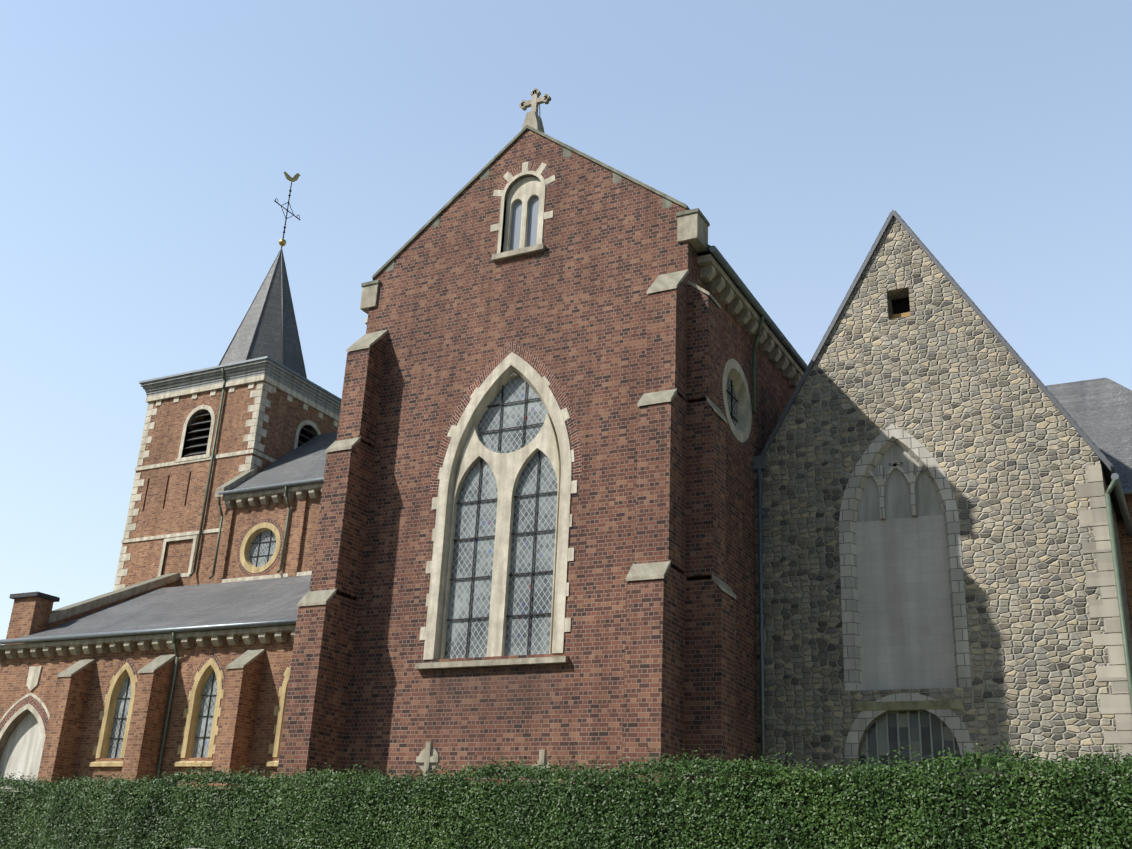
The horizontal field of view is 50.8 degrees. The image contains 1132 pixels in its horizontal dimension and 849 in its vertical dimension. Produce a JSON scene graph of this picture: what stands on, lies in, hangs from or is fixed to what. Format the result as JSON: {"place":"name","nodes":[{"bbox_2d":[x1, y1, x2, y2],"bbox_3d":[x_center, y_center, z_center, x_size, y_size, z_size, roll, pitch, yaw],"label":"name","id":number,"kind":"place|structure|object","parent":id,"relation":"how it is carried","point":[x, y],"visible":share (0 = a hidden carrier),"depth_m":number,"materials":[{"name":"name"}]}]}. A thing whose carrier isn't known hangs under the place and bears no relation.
{"place":"outdoors","nodes":[
{"label":"outdoors","id":0,"kind":"place"},
{"bbox_2d":[115,381,337,586],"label":"brick tower wall","id":1,"kind":"structure","parent":0,"point":[171,501],"depth_m":47.16,"materials":[{"name":"brown brick"}]},
{"bbox_2d":[141,359,340,415],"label":"tower cornice","id":2,"kind":"structure","parent":1,"relation":"on","point":[286,378],"depth_m":48.59,"materials":[{"name":"grey stone"}]},
{"bbox_2d":[183,412,316,456],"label":"louvers","id":3,"kind":"object","parent":1,"relation":"in","point":[207,436],"visible":0.4,"depth_m":48.07,"materials":[{"name":"black wood"}]},
{"bbox_2d":[220,253,305,377],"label":"spire","id":4,"kind":"object","parent":1,"relation":"on","point":[267,340],"visible":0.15,"depth_m":51.41,"materials":[{"name":"grey stone"}]},
{"bbox_2d":[224,483,321,578],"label":"brick wall","id":5,"kind":"structure","parent":0,"point":[246,518],"depth_m":42.90,"materials":[{"name":"brick"}]},
{"bbox_2d":[27,104,737,788],"bbox_3d":[-7.065,-2.388,38.619,27.416,27.950,8.808,-20,-31,45],"label":"church ironwork","id":6,"kind":"object","parent":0,"point":[469,618],"visible":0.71,"depth_m":28.07,"materials":[{"name":"black metal"}]},
{"bbox_2d":[279,171,300,245],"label":"weathervane","id":7,"kind":"object","parent":6,"relation":"attached to","point":[282,242],"visible":0.96,"depth_m":55.28,"materials":[{"name":"gold metal"}]},
{"bbox_2d":[107,376,737,757],"bbox_3d":[-4.648,4.804,33.877,20.650,9.150,9.065,-8,-24,26],"label":"window glass","id":8,"kind":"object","parent":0,"point":[536,411],"depth_m":27.57,"materials":[{"name":"grey glass"}]},
{"bbox_2d":[277,275,735,787],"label":"buttresses","id":9,"kind":"structure","parent":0,"point":[679,682],"depth_m":25.49,"materials":[{"name":"brown brick"}]},
{"bbox_2d":[192,297,909,455],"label":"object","id":10,"kind":"object","parent":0,"point":[902,305],"visible":0.07,"depth_m":48.24,"materials":[{"name":"black"}]},
{"bbox_2d":[0,0,1131,644],"label":"sky","id":11,"kind":"structure","parent":0,"point":[147,147],"materials":[{"name":"blue"}]},
{"bbox_2d":[20,211,1131,637],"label":"roof","id":12,"kind":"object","parent":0,"point":[1098,411],"visible":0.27,"depth_m":37.94,"materials":[{"name":"grey stone"}]},
{"bbox_2d":[156,315,1131,789],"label":"downspouts","id":13,"kind":"object","parent":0,"point":[1116,573],"visible":1,"depth_m":30.66,"materials":[{"name":"grey metal"}]},
{"bbox_2d":[218,210,1111,472],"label":"roof edge trim","id":14,"kind":"structure","parent":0,"point":[985,321],"depth_m":29.93,"materials":[{"name":"grey metal"}]},
{"bbox_2d":[1117,495,1131,632],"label":"brick wall","id":15,"kind":"structure","parent":0,"point":[1126,544],"depth_m":29.44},
{"bbox_3d":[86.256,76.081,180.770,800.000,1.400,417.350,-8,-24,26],"label":"churchyard terrace","id":16,"kind":"structure","parent":0,"visible":0},
{"bbox_2d":[0,624,295,789],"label":"brick aisle wall","id":17,"kind":"structure","parent":16,"relation":"on","point":[15,672],"depth_m":35.77,"materials":[{"name":"brick"}]},
{"bbox_2d":[0,712,41,791],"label":"church portal plaster","id":18,"kind":"object","parent":17,"relation":"attached to","point":[22,752],"visible":0.48,"depth_m":38.09,"materials":[{"name":"white paint"}]},
{"bbox_2d":[89,522,290,766],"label":"window surrounds","id":19,"kind":"object","parent":17,"relation":"attached to","point":[191,712],"visible":0.33,"depth_m":35.34,"materials":[{"name":"beige stone"}]},
{"bbox_2d":[5,498,307,788],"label":"buttresses","id":20,"kind":"structure","parent":16,"relation":"on","point":[237,719],"depth_m":35.46,"materials":[{"name":"brick"}]},
{"bbox_2d":[9,592,59,601],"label":"chimney cap","id":21,"kind":"object","parent":20,"relation":"on","point":[36,594],"visible":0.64,"depth_m":40.18,"materials":[{"name":"grey stone"}]},
{"bbox_2d":[416,742,439,780],"bbox_3d":[-2.946,8.290,24.428,1.000,3.480,0.660,-8,-24,26],"label":"grave monument","id":22,"kind":"object","parent":16,"relation":"on","point":[428,756],"visible":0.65,"depth_m":24.91,"materials":[{"name":"stone"}]},
{"bbox_2d":[340,129,696,786],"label":"brick gable wall","id":23,"kind":"structure","parent":16,"relation":"on","point":[456,311],"depth_m":28.00,"materials":[{"name":"brick"}]},
{"bbox_2d":[0,163,753,731],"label":"window arch surrounds","id":24,"kind":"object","parent":23,"relation":"in","point":[532,361],"depth_m":29.02,"materials":[{"name":"beige stone"}]},
{"bbox_2d":[0,161,803,760],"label":"stone trim","id":25,"kind":"structure","parent":23,"relation":"attached to","point":[484,395],"depth_m":30.43,"materials":[{"name":"beige stone"}]},
{"bbox_2d":[440,372,560,658],"bbox_3d":[-1.401,1.983,27.620,2.820,6.940,0.150,-8,-24,26],"label":"window tracery","id":26,"kind":"object","parent":23,"relation":"in","point":[507,469],"visible":0.92,"depth_m":27.55,"materials":[{"name":"beige stone"}]},
{"bbox_2d":[503,177,541,251],"bbox_3d":[-1.043,-5.332,30.447,1.090,2.220,0.120,-8,-24,26],"label":"window frame","id":27,"kind":"object","parent":23,"relation":"in","point":[526,190],"visible":0.69,"depth_m":30.53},
{"bbox_2d":[510,197,538,249],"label":"window panes","id":28,"kind":"structure","parent":27,"relation":"in","point":[532,224],"depth_m":30.41,"materials":[{"name":"grey glass"}]},
{"bbox_2d":[361,125,709,286],"bbox_3d":[-0.954,-5.971,30.809,9.660,3.800,0.740,-8,-24,26],"label":"gable coping","id":29,"kind":"object","parent":23,"relation":"on","point":[483,172],"visible":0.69,"depth_m":31.03,"materials":[{"name":"beige stone"}]},
{"bbox_2d":[519,88,550,132],"bbox_3d":[-0.840,-8.261,31.698,0.924,1.559,0.400,-8,-24,26],"label":"stone cross","id":30,"kind":"object","parent":29,"relation":"on","point":[533,119],"visible":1,"depth_m":31.65,"materials":[{"name":"beige stone"}]},
{"bbox_2d":[532,749,551,782],"bbox_3d":[-0.530,8.023,23.180,1.000,3.300,0.660,-8,-24,26],"label":"grave monument","id":31,"kind":"object","parent":16,"relation":"on","point":[543,756],"visible":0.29,"depth_m":23.67,"materials":[{"name":"stone"}]},
{"bbox_2d":[0,738,1131,848],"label":"hedge","id":32,"kind":"object","parent":16,"relation":"on","point":[876,806],"visible":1,"depth_m":13.12,"materials":[{"name":"green plant"}]},
{"bbox_2d":[0,245,1131,778],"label":"gutters","id":33,"kind":"object","parent":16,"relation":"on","point":[786,343],"visible":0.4,"depth_m":32.21,"materials":[{"name":"grey metal"}]},
{"bbox_2d":[697,254,795,780],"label":"brick side wall","id":34,"kind":"structure","parent":16,"relation":"on","point":[774,391],"depth_m":28.40,"materials":[{"name":"brick"}]},
{"bbox_2d":[754,216,1131,780],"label":"stone gable wall","id":35,"kind":"structure","parent":16,"relation":"on","point":[944,379],"depth_m":27.39,"materials":[{"name":"beige stone"}]},
{"bbox_2d":[857,444,942,521],"bbox_3d":[7.835,1.422,28.199,2.240,2.300,0.001,-8,-24,26],"label":"blocked church window","id":36,"kind":"structure","parent":35,"relation":"attached to","point":[898,498],"depth_m":28.16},
{"bbox_2d":[891,312,909,318],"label":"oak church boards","id":37,"kind":"object","parent":35,"relation":"in","point":[900,315],"visible":0.04,"depth_m":29.69,"materials":[{"name":"brown wood"}]},
{"bbox_2d":[856,515,956,689],"bbox_3d":[7.697,4.050,27.164,2.240,3.975,0.001,-8,-24,26],"label":"blind window panel","id":38,"kind":"object","parent":35,"relation":"attached to","point":[906,631],"visible":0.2,"depth_m":27.14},
{"bbox_2d":[839,424,974,759],"bbox_3d":[7.652,3.640,27.271,2.830,7.762,0.285,-8,-24,26],"label":"stone window surround","id":39,"kind":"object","parent":35,"relation":"attached to","point":[885,441],"visible":0.88,"depth_m":27.34,"materials":[{"name":"grey stone"}]},
{"bbox_2d":[854,699,962,711],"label":"stone sill","id":40,"kind":"structure","parent":35,"relation":"attached to","point":[892,706],"depth_m":26.12,"materials":[{"name":"grey stone"}]},
{"bbox_2d":[866,711,955,778],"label":"window bars","id":41,"kind":"object","parent":35,"relation":"attached to","point":[909,736],"visible":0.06,"depth_m":26.14,"materials":[{"name":"grey metal"}]},
{"bbox_2d":[861,711,961,778],"bbox_3d":[7.466,8.280,25.593,2.200,4.310,0.001,-8,-24,26],"label":"arched window","id":42,"kind":"structure","parent":35,"relation":"attached to","point":[914,733],"depth_m":26.16,"materials":[{"name":"black glass"}]},
{"bbox_2d":[1075,464,1131,775],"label":"corner quoins","id":43,"kind":"object","parent":35,"relation":"attached to","point":[1119,704],"visible":0.65,"depth_m":24.95,"materials":[{"name":"beige stone"}]}
]}

